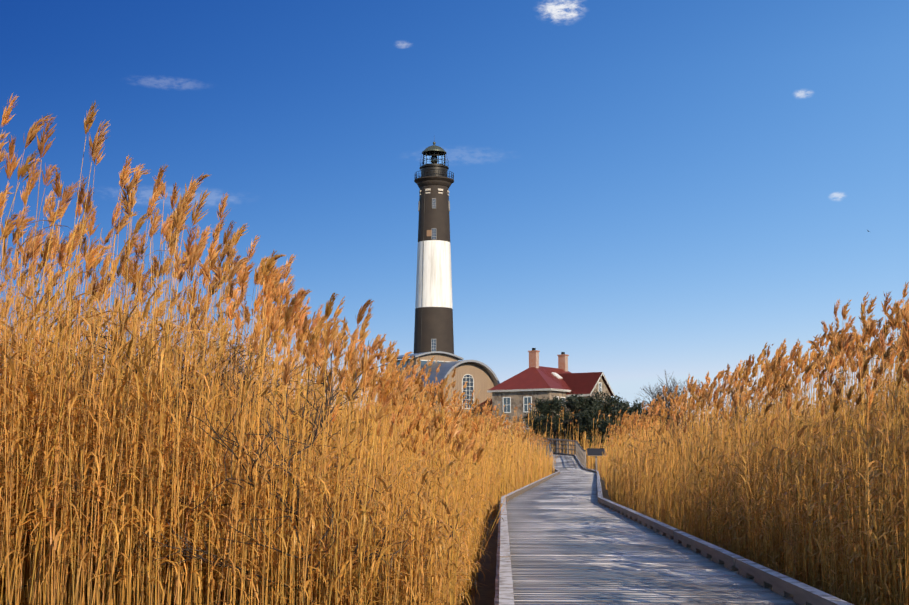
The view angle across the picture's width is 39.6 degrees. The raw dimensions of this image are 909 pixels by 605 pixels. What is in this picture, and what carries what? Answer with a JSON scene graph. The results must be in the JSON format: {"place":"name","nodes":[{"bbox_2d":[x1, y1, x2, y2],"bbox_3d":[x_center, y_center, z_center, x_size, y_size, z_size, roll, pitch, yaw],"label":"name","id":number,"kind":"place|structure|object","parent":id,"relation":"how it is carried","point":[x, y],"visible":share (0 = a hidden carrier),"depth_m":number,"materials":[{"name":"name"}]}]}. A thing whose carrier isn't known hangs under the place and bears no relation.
{"place":"outdoors","nodes":[
{"label":"outdoors","id":0,"kind":"place"},
{"bbox_2d":[378,351,499,425],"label":"arched-roof building","id":1,"kind":"structure","parent":0,"point":[480,376],"depth_m":160.61,"materials":[{"name":"beige"}]},
{"bbox_2d":[20,436,875,604],"bbox_3d":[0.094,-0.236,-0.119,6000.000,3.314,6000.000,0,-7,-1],"label":"ground","id":2,"kind":"structure","parent":0,"point":[487,592],"depth_m":15.61,"materials":[{"name":"brown soil"}]},
{"bbox_2d":[2,322,464,604],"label":"bare shrub","id":3,"kind":"object","parent":2,"relation":"on","point":[317,430],"visible":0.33,"depth_m":7.83,"materials":[{"name":"brown plant"}]},
{"bbox_2d":[414,142,453,353],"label":"lighthouse","id":4,"kind":"object","parent":2,"relation":"on","point":[433,329],"visible":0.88,"depth_m":199.95,"materials":[{"name":"paint"}]},
{"bbox_2d":[0,93,908,604],"bbox_3d":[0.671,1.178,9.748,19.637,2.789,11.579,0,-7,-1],"label":"reeds","id":5,"kind":"object","parent":2,"relation":"on","point":[86,581],"visible":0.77,"depth_m":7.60,"materials":[{"name":"beige plant"}]},
{"bbox_2d":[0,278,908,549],"bbox_3d":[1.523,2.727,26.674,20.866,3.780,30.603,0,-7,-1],"label":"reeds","id":6,"kind":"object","parent":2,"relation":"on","point":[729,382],"visible":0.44,"depth_m":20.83,"materials":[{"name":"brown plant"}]},
{"bbox_2d":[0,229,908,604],"bbox_3d":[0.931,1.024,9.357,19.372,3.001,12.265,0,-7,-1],"label":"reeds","id":7,"kind":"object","parent":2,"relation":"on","point":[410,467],"visible":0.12,"depth_m":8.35,"materials":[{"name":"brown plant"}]},
{"bbox_2d":[0,345,908,433],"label":"reed bed tops","id":8,"kind":"object","parent":2,"relation":"on","point":[609,415],"depth_m":55.81,"materials":[{"name":"brown plant"}]},
{"bbox_2d":[14,341,896,558],"bbox_3d":[1.397,3.009,26.243,21.700,3.116,30.918,0,-7,-1],"label":"reed bed bent","id":9,"kind":"object","parent":2,"relation":"on","point":[608,461],"visible":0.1,"depth_m":20.61,"materials":[{"name":"yellow plant"}]},
{"bbox_2d":[448,426,585,473],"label":"ramp handrail","id":10,"kind":"object","parent":2,"relation":"on","point":[580,453],"visible":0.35,"depth_m":91.48,"materials":[{"name":"grey wood"}]},
{"bbox_2d":[522,407,553,436],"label":"pine shrub","id":11,"kind":"object","parent":2,"relation":"on","point":[530,415],"depth_m":132.14,"materials":[{"name":"green plant"}]},
{"bbox_2d":[472,348,614,436],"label":"keepers quarters","id":12,"kind":"structure","parent":2,"relation":"on","point":[522,390],"depth_m":153.22,"materials":[{"name":"stone"}]},
{"bbox_2d":[531,395,570,445],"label":"cedar shrub","id":13,"kind":"object","parent":2,"relation":"on","point":[541,406],"depth_m":106.22,"materials":[{"name":"green plant"}]},
{"bbox_2d":[529,398,572,433],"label":"pine shrub","id":14,"kind":"object","parent":2,"relation":"on","point":[563,419],"depth_m":125.33,"materials":[{"name":"green plant"}]},
{"bbox_2d":[432,412,692,489],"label":"reeds","id":15,"kind":"object","parent":2,"relation":"on","point":[603,468],"visible":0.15,"depth_m":63.27,"materials":[{"name":"yellow plant"}]},
{"bbox_2d":[464,416,665,480],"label":"reeds","id":16,"kind":"object","parent":2,"relation":"on","point":[544,455],"visible":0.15,"depth_m":61.21,"materials":[{"name":"yellow plant"}]},
{"bbox_2d":[404,394,738,483],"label":"reeds","id":17,"kind":"object","parent":2,"relation":"on","point":[541,439],"visible":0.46,"depth_m":56.19,"materials":[{"name":"yellow plant"}]},
{"bbox_2d":[540,392,616,447],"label":"cedar shrub","id":18,"kind":"object","parent":2,"relation":"on","point":[573,403],"depth_m":100.12,"materials":[{"name":"green plant"}]},
{"bbox_2d":[561,397,603,423],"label":"pine shrub","id":19,"kind":"object","parent":2,"relation":"on","point":[566,417],"visible":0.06,"depth_m":116.10,"materials":[{"name":"green plant"}]},
{"bbox_2d":[568,406,623,453],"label":"cedar shrub","id":20,"kind":"object","parent":2,"relation":"on","point":[585,416],"depth_m":96.07,"materials":[{"name":"green plant"}]},
{"bbox_2d":[587,448,605,469],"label":"trail sign","id":21,"kind":"object","parent":2,"relation":"on","point":[595,452],"visible":0.88,"depth_m":67.00,"materials":[{"name":"grey wood"}]},
{"bbox_2d":[572,390,629,434],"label":"cedar shrub","id":22,"kind":"object","parent":2,"relation":"on","point":[613,403],"depth_m":104.53,"materials":[{"name":"green plant"}]},
{"bbox_2d":[600,390,634,417],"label":"pine shrub","id":23,"kind":"object","parent":2,"relation":"on","point":[607,397],"visible":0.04,"depth_m":120.83,"materials":[{"name":"green plant"}]},
{"bbox_2d":[601,399,647,439],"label":"cedar shrub","id":24,"kind":"object","parent":2,"relation":"on","point":[633,409],"depth_m":99.97,"materials":[{"name":"green plant"}]},
{"bbox_2d":[494,454,797,604],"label":"boardwalk deck","id":25,"kind":"structure","parent":2,"relation":"on","point":[572,541],"depth_m":11.14,"materials":[{"name":"grey wood"}]},
{"bbox_2d":[499,452,853,604],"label":"boardwalk toe rails","id":26,"kind":"object","parent":25,"relation":"on","point":[800,593],"visible":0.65,"depth_m":10.14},
{"bbox_2d":[633,379,687,413],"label":"bare shrub","id":27,"kind":"object","parent":2,"relation":"on","point":[655,392],"visible":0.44,"depth_m":126.75,"materials":[{"name":"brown plant"}]},
{"bbox_2d":[648,376,712,410],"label":"bare shrub","id":28,"kind":"object","parent":2,"relation":"on","point":[679,390],"visible":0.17,"depth_m":132.53,"materials":[{"name":"brown plant"}]},
{"bbox_2d":[625,371,793,474],"bbox_3d":[5.348,2.854,26.349,3.217,3.110,3.568,3,-7,-20],"label":"bare shrub","id":29,"kind":"object","parent":2,"relation":"on","point":[685,415],"visible":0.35,"depth_m":26.73,"materials":[{"name":"brown plant"}]},
{"bbox_2d":[0,0,908,423],"label":"sky","id":30,"kind":"structure","parent":0,"point":[641,190],"materials":[{"name":"blue"}]}
]}

